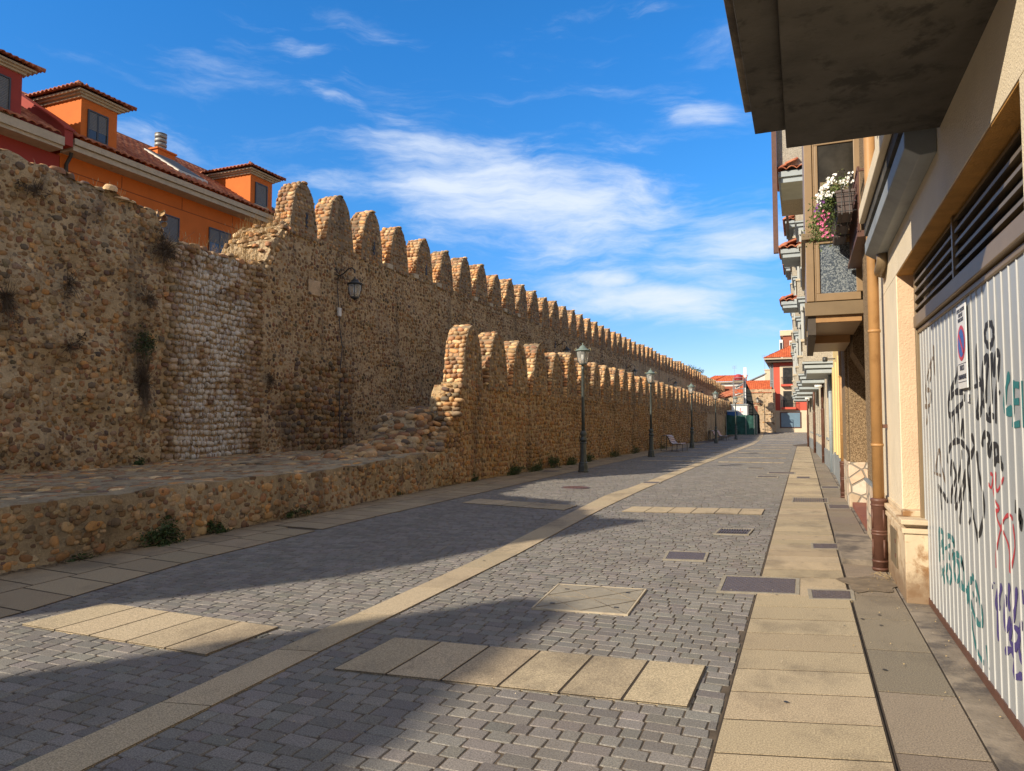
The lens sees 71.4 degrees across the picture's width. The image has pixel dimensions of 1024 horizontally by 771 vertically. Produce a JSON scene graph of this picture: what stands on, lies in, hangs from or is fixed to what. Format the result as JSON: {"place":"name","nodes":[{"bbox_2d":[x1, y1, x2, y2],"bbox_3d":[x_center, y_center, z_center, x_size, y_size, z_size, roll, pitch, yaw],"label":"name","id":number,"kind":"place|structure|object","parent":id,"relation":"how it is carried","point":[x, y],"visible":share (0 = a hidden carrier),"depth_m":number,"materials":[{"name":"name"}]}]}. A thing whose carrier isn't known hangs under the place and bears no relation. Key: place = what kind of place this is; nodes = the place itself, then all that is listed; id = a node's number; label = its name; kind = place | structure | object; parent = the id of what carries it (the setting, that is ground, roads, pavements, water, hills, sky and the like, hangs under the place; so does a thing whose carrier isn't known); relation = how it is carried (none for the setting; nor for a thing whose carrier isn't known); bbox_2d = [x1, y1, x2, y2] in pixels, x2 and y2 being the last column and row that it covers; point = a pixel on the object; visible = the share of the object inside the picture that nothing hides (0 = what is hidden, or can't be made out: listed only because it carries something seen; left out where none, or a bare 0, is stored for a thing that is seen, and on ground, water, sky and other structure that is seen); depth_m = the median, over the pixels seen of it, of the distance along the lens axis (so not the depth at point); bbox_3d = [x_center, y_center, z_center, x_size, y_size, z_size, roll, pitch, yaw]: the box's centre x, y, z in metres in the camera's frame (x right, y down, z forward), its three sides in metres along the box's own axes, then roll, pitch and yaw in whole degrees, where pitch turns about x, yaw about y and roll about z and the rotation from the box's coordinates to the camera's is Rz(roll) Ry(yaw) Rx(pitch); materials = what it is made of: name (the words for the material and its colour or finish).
{"place":"outdoors","nodes":[
{"label":"outdoors","id":0,"kind":"place"},
{"bbox_2d":[0,443,704,617],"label":"walkway","id":1,"kind":"structure","parent":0,"point":[22,599],"depth_m":9.08,"materials":[{"name":"grey stone"}]},
{"bbox_2d":[58,550,101,563],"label":"foot weed","id":2,"kind":"object","parent":1,"relation":"on","point":[79,558],"visible":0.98,"depth_m":8.34,"materials":[{"name":"green plant"}]},
{"bbox_2d":[134,511,187,546],"bbox_3d":[-4.593,1.909,9.355,0.341,0.492,0.758,-3,-4,41],"label":"foot weed","id":3,"kind":"object","parent":1,"relation":"on","point":[165,538],"visible":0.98,"depth_m":9.36,"materials":[{"name":"green plant"}]},
{"bbox_2d":[205,516,218,534],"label":"foot weed","id":4,"kind":"object","parent":1,"relation":"on","point":[211,527],"visible":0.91,"depth_m":10.28,"materials":[{"name":"green plant"}]},
{"bbox_2d":[211,521,234,533],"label":"foot weed","id":5,"kind":"object","parent":1,"relation":"on","point":[218,530],"visible":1,"depth_m":10.41,"materials":[{"name":"green plant"}]},
{"bbox_2d":[3,465,560,573],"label":"wall foot litter","id":6,"kind":"object","parent":1,"relation":"on","point":[223,531],"depth_m":10.41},
{"bbox_2d":[284,504,312,517],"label":"foot weed","id":7,"kind":"object","parent":1,"relation":"on","point":[296,512],"visible":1,"depth_m":12.10,"materials":[{"name":"green plant"}]},
{"bbox_2d":[526,459,548,471],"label":"foot weed","id":8,"kind":"object","parent":1,"relation":"on","point":[537,466],"visible":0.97,"depth_m":23.89,"materials":[{"name":"green plant"}]},
{"bbox_2d":[546,451,561,467],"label":"foot weed","id":9,"kind":"object","parent":1,"relation":"on","point":[552,463],"visible":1,"depth_m":25.59,"materials":[{"name":"green plant"}]},
{"bbox_2d":[566,455,577,464],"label":"foot weed","id":10,"kind":"object","parent":1,"relation":"on","point":[571,461],"visible":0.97,"depth_m":27.52,"materials":[{"name":"green plant"}]},
{"bbox_2d":[631,445,640,453],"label":"foot weed","id":11,"kind":"object","parent":1,"relation":"on","point":[635,450],"visible":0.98,"depth_m":37.95,"materials":[{"name":"green plant"}]},
{"bbox_2d":[0,0,791,381],"label":"sky","id":12,"kind":"structure","parent":0,"point":[605,159],"materials":[{"name":"blue"}]},
{"bbox_2d":[0,433,997,770],"bbox_3d":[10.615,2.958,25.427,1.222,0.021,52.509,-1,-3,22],"label":"sidewalk","id":13,"kind":"structure","parent":0,"point":[926,723],"depth_m":4.47,"materials":[{"name":"beige stone"}]},
{"bbox_2d":[9,433,762,770],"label":"band","id":14,"kind":"object","parent":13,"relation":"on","point":[119,735],"visible":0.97,"depth_m":4.73,"materials":[{"name":"beige stone"}]},
{"bbox_2d":[504,461,524,475],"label":"foot weed","id":15,"kind":"object","parent":13,"relation":"on","point":[515,470],"visible":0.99,"depth_m":22.18,"materials":[{"name":"green plant"}]},
{"bbox_2d":[792,497,828,502],"bbox_3d":[6.201,2.388,14.804,0.712,0.025,1.186,-1,-3,22],"label":"drain grate","id":16,"kind":"object","parent":13,"relation":"on","point":[801,499],"visible":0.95,"depth_m":14.70,"materials":[{"name":"metal"}]},
{"bbox_2d":[811,543,837,549],"bbox_3d":[4.084,2.091,9.252,0.378,0.027,0.590,-1,-3,22],"label":"inspection cover","id":17,"kind":"object","parent":13,"relation":"on","point":[825,545],"visible":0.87,"depth_m":9.22,"materials":[{"name":"metal"}]},
{"bbox_2d":[821,486,839,488],"bbox_3d":[7.930,2.545,17.769,0.429,0.027,0.790,-1,-3,22],"label":"inspection cover","id":18,"kind":"object","parent":13,"relation":"on","point":[831,487],"visible":0.98,"depth_m":17.70,"materials":[{"name":"metal"}]},
{"bbox_2d":[807,589,854,601],"bbox_3d":[2.972,1.952,6.637,0.408,0.027,0.540,-1,-3,22],"label":"inspection cover","id":19,"kind":"object","parent":13,"relation":"on","point":[829,594],"visible":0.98,"depth_m":6.63,"materials":[{"name":"metal"}]},
{"bbox_2d":[827,504,850,508],"bbox_3d":[6.263,2.325,13.649,0.389,0.027,0.890,-1,-3,22],"label":"inspection cover","id":20,"kind":"object","parent":13,"relation":"on","point":[839,506],"visible":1,"depth_m":13.65,"materials":[{"name":"metal"}]},
{"bbox_2d":[837,576,897,592],"bbox_3d":[3.574,1.963,7.043,0.592,0.001,0.775,0,-3,8],"label":"damp patch","id":21,"kind":"object","parent":13,"relation":"on","point":[864,584],"visible":0.89,"depth_m":7.07,"materials":[{"name":"stone"}]},
{"bbox_2d":[0,432,998,770],"bbox_3d":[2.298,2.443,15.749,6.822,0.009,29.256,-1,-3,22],"label":"road paving","id":22,"kind":"structure","parent":0,"point":[170,585],"depth_m":5.38,"materials":[{"name":"grey stone"}]},
{"bbox_2d":[23,439,793,707],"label":"cross strips","id":23,"kind":"object","parent":22,"relation":"on","point":[663,683],"visible":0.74,"depth_m":4.85,"materials":[{"name":"beige stone"}]},
{"bbox_2d":[733,396,737,439],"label":"street lamp","id":24,"kind":"object","parent":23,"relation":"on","point":[735,428],"visible":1,"depth_m":69.07,"materials":[{"name":"black metal"}]},
{"bbox_2d":[9,491,899,751],"bbox_3d":[1.727,2.265,12.761,8.455,0.006,19.931,-1,-3,22],"label":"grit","id":25,"kind":"object","parent":22,"relation":"on","point":[433,572],"visible":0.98,"depth_m":5.21,"materials":[{"name":"stone"}]},
{"bbox_2d":[84,499,886,731],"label":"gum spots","id":26,"kind":"object","parent":22,"relation":"on","point":[615,561],"visible":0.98,"depth_m":5.98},
{"bbox_2d":[561,486,589,488],"bbox_3d":[1.584,2.542,17.755,0.717,0.031,0.717,-1,-3,22],"label":"round manhole","id":27,"kind":"object","parent":22,"relation":"on","point":[574,487],"visible":1,"depth_m":17.66,"materials":[{"name":"metal"}]},
{"bbox_2d":[575,343,590,471],"bbox_3d":[2.355,0.717,23.615,0.519,4.280,0.524,1,-3,-11],"label":"street lamp","id":28,"kind":"object","parent":22,"relation":"on","point":[583,462],"visible":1,"depth_m":23.54,"materials":[{"name":"metal"}]},
{"bbox_2d":[531,583,646,615],"bbox_3d":[0.729,1.946,6.499,0.868,0.025,1.010,-1,-3,17],"label":"inspection cover","id":29,"kind":"object","parent":22,"relation":"on","point":[607,600],"visible":1,"depth_m":6.44,"materials":[{"name":"stone"}]},
{"bbox_2d":[586,450,597,461],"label":"foot weed","id":30,"kind":"object","parent":22,"relation":"on","point":[589,456],"visible":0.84,"depth_m":29.83,"materials":[{"name":"green plant"}]},
{"bbox_2d":[662,550,708,561],"bbox_3d":[2.099,2.056,8.583,0.500,0.027,0.653,-1,-3,18],"label":"inspection cover","id":31,"kind":"object","parent":22,"relation":"on","point":[688,556],"visible":1,"depth_m":8.53,"materials":[{"name":"metal"}]},
{"bbox_2d":[727,410,737,415],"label":"blue site toilet","id":32,"kind":"object","parent":22,"relation":"on","point":[731,412],"visible":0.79,"depth_m":84.56,"materials":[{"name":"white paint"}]},
{"bbox_2d":[713,528,753,535],"bbox_3d":[3.278,2.160,10.518,0.513,0.025,0.729,-1,-3,22],"label":"drain grate","id":33,"kind":"object","parent":22,"relation":"on","point":[740,531],"visible":0.99,"depth_m":10.48,"materials":[{"name":"metal"}]},
{"bbox_2d":[733,377,744,403],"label":"scaffold tower","id":34,"kind":"structure","parent":22,"relation":"on","point":[739,388],"depth_m":88.00,"materials":[{"name":"metal"}]},
{"bbox_2d":[734,374,742,379],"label":"red bucket","id":35,"kind":"object","parent":34,"relation":"on","point":[737,375],"visible":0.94,"depth_m":88.34,"materials":[{"name":"red plastic"}]},
{"bbox_2d":[744,383,759,433],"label":"black netting","id":36,"kind":"object","parent":22,"relation":"on","point":[752,411],"visible":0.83,"depth_m":88.74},
{"bbox_2d":[716,575,799,594],"bbox_3d":[2.441,1.974,7.041,0.741,0.027,0.929,-1,-3,22],"label":"inspection cover","id":37,"kind":"object","parent":22,"relation":"on","point":[738,584],"visible":1,"depth_m":7.00,"materials":[{"name":"metal"}]},
{"bbox_2d":[756,476,778,477],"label":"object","id":38,"kind":"object","parent":22,"relation":"on","point":[767,477],"visible":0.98,"depth_m":21.08,"materials":[{"name":"metal"}]},
{"bbox_2d":[767,472,795,473],"bbox_3d":[8.680,2.821,22.964,0.836,0.027,0.990,-1,-3,22],"label":"inspection cover","id":39,"kind":"object","parent":22,"relation":"on","point":[781,472],"visible":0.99,"depth_m":22.86,"materials":[{"name":"metal"}]},
{"bbox_2d":[832,351,840,483],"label":"yellow house","id":40,"kind":"structure","parent":22,"relation":"on","point":[836,413],"depth_m":19.70,"materials":[{"name":"paint"}]},
{"bbox_2d":[829,469,1023,770],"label":"sidewalk kerb strip","id":41,"kind":"object","parent":22,"relation":"on","point":[1002,740],"visible":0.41,"depth_m":4.46,"materials":[{"name":"concrete"}]},
{"bbox_2d":[801,138,872,540],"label":"brown building","id":42,"kind":"structure","parent":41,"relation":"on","point":[834,287],"depth_m":11.19,"materials":[{"name":"paint"}]},
{"bbox_2d":[838,351,844,497],"bbox_3d":[7.159,0.768,15.367,0.223,3.300,0.169,-1,-3,22],"label":"drainpipe","id":43,"kind":"object","parent":42,"relation":"attached to","point":[842,487],"visible":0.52,"depth_m":15.33,"materials":[{"name":"brown metal"}]},
{"bbox_2d":[848,166,865,268],"bbox_3d":[4.839,-2.294,9.961,0.180,0.920,2.050,-1,-3,22],"label":"balcony railing","id":44,"kind":"object","parent":42,"relation":"attached to","point":[857,239],"visible":0.73,"depth_m":9.66,"materials":[{"name":"brown metal"}]},
{"bbox_2d":[830,222,849,247],"bbox_3d":[4.916,-2.312,10.699,0.254,0.364,0.620,-1,-3,22],"label":"planter","id":45,"kind":"object","parent":44,"relation":"attached to","point":[840,240],"visible":0.45,"depth_m":10.66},
{"bbox_2d":[831,209,852,237],"bbox_3d":[4.674,-2.344,10.107,0.254,0.364,0.620,-1,-3,22],"label":"planter","id":46,"kind":"object","parent":44,"relation":"attached to","point":[843,228],"visible":0.4,"depth_m":10.05,"materials":[{"name":"brown wicker"}]},
{"bbox_2d":[833,186,856,225],"bbox_3d":[4.421,-2.377,9.488,0.254,0.364,0.620,-1,-3,22],"label":"planter","id":47,"kind":"object","parent":44,"relation":"attached to","point":[844,200],"visible":0.91,"depth_m":9.26,"materials":[{"name":"brown wicker"}]},
{"bbox_2d":[802,169,853,250],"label":"petunias","id":48,"kind":"object","parent":47,"relation":"in","point":[826,212],"visible":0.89,"depth_m":9.45,"materials":[{"name":"white plant"}]},
{"bbox_2d":[724,0,1023,604],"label":"garage building","id":49,"kind":"structure","parent":41,"relation":"on","point":[928,95],"depth_m":4.14,"materials":[{"name":"beige paint"}]},
{"bbox_2d":[863,136,888,572],"bbox_3d":[4.021,-1.482,7.900,0.223,7.000,0.169,-1,-3,22],"label":"drainpipe","id":50,"kind":"object","parent":49,"relation":"attached to","point":[879,530],"visible":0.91,"depth_m":7.77,"materials":[{"name":"brown metal"}]},
{"bbox_2d":[890,524,897,568],"bbox_3d":[3.810,1.601,7.119,0.018,0.360,0.500,-1,-3,22],"label":"meter door","id":51,"kind":"structure","parent":49,"relation":"in","point":[893,533],"depth_m":7.05,"materials":[{"name":"brown metal"}]},
{"bbox_2d":[913,128,1023,740],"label":"garage gate","id":52,"kind":"structure","parent":49,"relation":"attached to","point":[971,468],"depth_m":4.34,"materials":[{"name":"metal"}]},
{"bbox_2d":[956,302,968,388],"bbox_3d":[2.970,-0.255,4.706,0.012,0.550,0.280,-1,-3,22],"label":"no parking sign","id":53,"kind":"object","parent":52,"relation":"attached to","point":[962,352],"visible":1,"depth_m":4.67,"materials":[{"name":"white metal"}]},
{"bbox_2d":[625,432,806,463],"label":"road paving","id":54,"kind":"structure","parent":0,"point":[703,451],"depth_m":40.75,"materials":[{"name":"grey stone"}]},
{"bbox_2d":[645,368,655,456],"bbox_3d":[6.705,1.301,34.396,0.524,4.280,0.519,0,-3,-2],"label":"street lamp","id":55,"kind":"object","parent":54,"relation":"on","point":[651,452],"visible":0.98,"depth_m":34.31,"materials":[{"name":"black metal"}]},
{"bbox_2d":[661,435,687,451],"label":"slatted bench","id":56,"kind":"object","parent":54,"relation":"on","point":[673,441],"visible":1,"depth_m":41.20,"materials":[{"name":"paint"}]},
{"bbox_2d":[688,383,695,447],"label":"street lamp","id":57,"kind":"object","parent":54,"relation":"on","point":[692,445],"visible":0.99,"depth_m":46.59,"materials":[{"name":"black metal"}]},
{"bbox_2d":[712,391,718,442],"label":"street lamp","id":58,"kind":"object","parent":54,"relation":"on","point":[715,430],"visible":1,"depth_m":57.42,"materials":[{"name":"black metal"}]},
{"bbox_2d":[731,404,748,415],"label":"white site cabin","id":59,"kind":"object","parent":54,"relation":"on","point":[742,409],"visible":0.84,"depth_m":85.16,"materials":[{"name":"metal"}]},
{"bbox_2d":[743,367,746,403],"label":"white mast","id":60,"kind":"object","parent":54,"relation":"on","point":[745,371],"visible":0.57,"depth_m":88.98,"materials":[{"name":"metal"}]},
{"bbox_3d":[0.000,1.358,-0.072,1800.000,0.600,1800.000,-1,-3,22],"label":"ground","id":61,"kind":"structure","parent":0,"visible":0},
{"bbox_2d":[0,49,74,166],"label":"red house","id":62,"kind":"structure","parent":61,"relation":"on","point":[31,130],"depth_m":22.18,"materials":[{"name":"paint"}]},
{"bbox_2d":[0,73,10,110],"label":"window","id":63,"kind":"structure","parent":62,"relation":"in","point":[5,81],"depth_m":21.55,"materials":[{"name":"grey glass"}]},
{"bbox_2d":[22,80,285,253],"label":"orange house","id":64,"kind":"structure","parent":61,"relation":"on","point":[189,198],"depth_m":27.36,"materials":[{"name":"paint"}]},
{"bbox_2d":[87,109,108,144],"bbox_3d":[-14.168,-8.816,24.383,0.065,1.000,0.760,-1,-3,22],"label":"window","id":65,"kind":"structure","parent":64,"relation":"in","point":[97,124],"depth_m":24.36,"materials":[{"name":"blue glass"}]},
{"bbox_2d":[157,211,179,241],"bbox_3d":[-13.362,-5.882,27.390,0.065,1.460,1.380,-1,-3,22],"label":"window","id":66,"kind":"structure","parent":64,"relation":"in","point":[173,223],"depth_m":27.74,"materials":[{"name":"grey glass"}]},
{"bbox_2d":[208,227,230,253],"bbox_3d":[-12.300,-5.823,29.993,0.065,1.420,1.200,-1,-3,22],"label":"window","id":67,"kind":"structure","parent":64,"relation":"in","point":[216,234],"depth_m":29.88,"materials":[{"name":"blue glass"}]},
{"bbox_2d":[255,182,267,207],"bbox_3d":[-11.166,-8.470,31.736,0.065,0.990,0.760,-1,-3,22],"label":"window","id":68,"kind":"structure","parent":64,"relation":"in","point":[261,191],"depth_m":31.74,"materials":[{"name":"grey glass"}]},
{"bbox_2d":[0,450,467,572],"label":"stone ledge","id":69,"kind":"object","parent":61,"relation":"on","point":[50,517],"visible":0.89,"depth_m":10.69,"materials":[{"name":"brown stone"}]},
{"bbox_2d":[133,456,144,464],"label":"wall weed","id":70,"kind":"object","parent":69,"relation":"on","point":[139,462],"depth_m":16.04,"materials":[{"name":"green plant"}]},
{"bbox_2d":[0,148,725,473],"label":"city wall","id":71,"kind":"structure","parent":61,"relation":"on","point":[229,330],"depth_m":18.76,"materials":[{"name":"stone"}]},
{"bbox_2d":[0,257,30,337],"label":"plant","id":72,"kind":"object","parent":71,"relation":"attached to","point":[6,303],"visible":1,"depth_m":13.45,"materials":[{"name":"green plant"}]},
{"bbox_2d":[15,172,53,204],"bbox_3d":[-9.350,-3.846,13.940,0.490,0.702,0.693,-1,-3,22],"label":"plant","id":73,"kind":"object","parent":71,"relation":"attached to","point":[36,187],"visible":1,"depth_m":13.97,"materials":[{"name":"green plant"}]},
{"bbox_2d":[54,266,88,308],"bbox_3d":[-9.034,-2.014,14.501,0.562,0.941,0.759,0,-3,-1],"label":"plant","id":74,"kind":"object","parent":71,"relation":"attached to","point":[69,278],"visible":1,"depth_m":14.59,"materials":[{"name":"plant"}]},
{"bbox_2d":[58,332,86,365],"bbox_3d":[-9.035,-0.776,14.556,0.519,0.750,0.768,1,-3,-23],"label":"plant","id":75,"kind":"object","parent":71,"relation":"attached to","point":[69,345],"visible":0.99,"depth_m":14.62,"materials":[{"name":"plant"}]},
{"bbox_2d":[124,325,158,363],"bbox_3d":[-8.341,-0.978,16.217,0.484,1.047,0.801,0,-3,3],"label":"plant","id":76,"kind":"object","parent":71,"relation":"attached to","point":[145,342],"visible":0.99,"depth_m":16.24,"materials":[{"name":"green plant"}]},
{"bbox_2d":[126,349,158,422],"bbox_3d":[-8.312,-0.027,16.133,0.546,2.144,0.907,-1,-3,22],"label":"plant","id":77,"kind":"object","parent":71,"relation":"attached to","point":[143,387],"visible":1,"depth_m":16.17,"materials":[{"name":"green plant"}]},
{"bbox_2d":[133,284,168,314],"bbox_3d":[-8.312,-2.018,16.372,0.861,0.759,0.480,3,-4,-41],"label":"plant","id":78,"kind":"object","parent":71,"relation":"attached to","point":[149,297],"visible":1,"depth_m":16.34,"materials":[{"name":"plant"}]},
{"bbox_2d":[142,223,195,274],"bbox_3d":[-8.117,-3.126,16.848,0.573,1.466,1.378,-1,-3,22],"label":"plant","id":79,"kind":"object","parent":71,"relation":"attached to","point":[165,252],"visible":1,"depth_m":16.79,"materials":[{"name":"green plant"}]},
{"bbox_2d":[167,232,224,253],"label":"grass","id":80,"kind":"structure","parent":71,"relation":"on","point":[212,247],"depth_m":19.04,"materials":[{"name":"plant"}]},
{"bbox_2d":[203,208,284,262],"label":"stone rubble","id":81,"kind":"structure","parent":71,"relation":"on","point":[240,230],"depth_m":20.92,"materials":[{"name":"stone"}]},
{"bbox_2d":[265,370,280,393],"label":"plant","id":82,"kind":"object","parent":71,"relation":"attached to","point":[271,379],"visible":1,"depth_m":20.08,"materials":[{"name":"green plant"}]},
{"bbox_2d":[337,286,342,434],"bbox_3d":[-5.604,-0.667,23.211,0.066,5.801,0.295,-2,-3,27],"label":"cable","id":83,"kind":"object","parent":71,"relation":"attached to","point":[340,364],"visible":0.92,"depth_m":23.23,"materials":[{"name":"black rubber"}]},
{"bbox_2d":[335,267,362,300],"bbox_3d":[-5.270,-3.283,22.984,1.037,1.120,0.514,-1,-3,22],"label":"wall lantern","id":84,"kind":"object","parent":71,"relation":"attached to","point":[355,282],"depth_m":22.84,"materials":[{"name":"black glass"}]},
{"bbox_2d":[555,341,569,351],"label":"wall lantern","id":85,"kind":"object","parent":71,"relation":"attached to","point":[566,349],"depth_m":43.42,"materials":[{"name":"black metal"}]},
{"bbox_2d":[289,324,731,483],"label":"wall","id":86,"kind":"structure","parent":61,"relation":"on","point":[498,407],"depth_m":23.42,"materials":[{"name":"stone"}]},
{"bbox_2d":[687,364,703,374],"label":"tree","id":87,"kind":"object","parent":61,"relation":"on","point":[696,369],"visible":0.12,"depth_m":109.67,"materials":[{"name":"green plant"}]},
{"bbox_2d":[710,375,747,397],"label":"brick and white house","id":88,"kind":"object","parent":61,"relation":"on","point":[728,385],"visible":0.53,"depth_m":125.17,"materials":[{"name":"paint"}]},
{"bbox_2d":[726,415,757,434],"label":"green fence","id":89,"kind":"object","parent":61,"relation":"on","point":[746,424],"visible":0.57,"depth_m":83.53,"materials":[{"name":"metal"}]},
{"bbox_2d":[718,380,775,432],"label":"adobe building","id":90,"kind":"structure","parent":61,"relation":"on","point":[764,392],"depth_m":92.61,"materials":[{"name":"beige stone"}]},
{"bbox_2d":[735,369,769,393],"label":"white gable house","id":91,"kind":"structure","parent":61,"relation":"on","point":[765,375],"depth_m":115.38,"materials":[{"name":"beige paint"}]},
{"bbox_2d":[763,346,806,431],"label":"coral building","id":92,"kind":"structure","parent":61,"relation":"on","point":[791,415],"depth_m":93.34,"materials":[{"name":"paint"}]},
{"bbox_2d":[783,367,792,383],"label":"window","id":93,"kind":"structure","parent":92,"relation":"in","point":[787,371],"depth_m":93.42,"materials":[{"name":"grey glass"}]},
{"bbox_2d":[783,391,792,406],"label":"window","id":94,"kind":"structure","parent":92,"relation":"in","point":[787,395],"depth_m":93.28,"materials":[{"name":"grey glass"}]},
{"bbox_2d":[780,412,800,427],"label":"shop window","id":95,"kind":"structure","parent":92,"relation":"in","point":[787,419],"depth_m":92.98,"materials":[{"name":"blue glass"}]},
{"bbox_2d":[779,330,791,357],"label":"brick apartment tower","id":96,"kind":"structure","parent":61,"relation":"on","point":[786,339],"depth_m":121.84,"materials":[{"name":"paint"}]},
{"bbox_2d":[771,130,834,474],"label":"grey building","id":97,"kind":"structure","parent":61,"relation":"on","point":[810,373],"depth_m":24.70,"materials":[{"name":"beige paint"}]},
{"bbox_2d":[807,399,809,446],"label":"drainpipe","id":98,"kind":"object","parent":97,"relation":"attached to","point":[807,426],"visible":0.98,"depth_m":48.82,"materials":[{"name":"brown metal"}]},
{"bbox_2d":[813,392,815,452],"bbox_3d":[16.401,1.906,38.609,0.206,3.500,0.145,-3,-4,47],"label":"drainpipe","id":99,"kind":"object","parent":97,"relation":"attached to","point":[814,429],"visible":0.94,"depth_m":38.57,"materials":[{"name":"brown metal"}]},
{"bbox_2d":[821,384,824,462],"bbox_3d":[12.602,1.385,28.833,0.206,3.500,0.145,-3,-4,47],"label":"drainpipe","id":100,"kind":"object","parent":97,"relation":"attached to","point":[822,424],"visible":0.88,"depth_m":28.80,"materials":[{"name":"brown metal"}]},
{"bbox_2d":[828,375,832,472],"bbox_3d":[10.483,1.068,23.348,0.200,3.550,0.123,-1,-3,22],"label":"drainpipe","id":101,"kind":"object","parent":97,"relation":"attached to","point":[830,413],"visible":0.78,"depth_m":23.32,"materials":[{"name":"grey metal"}]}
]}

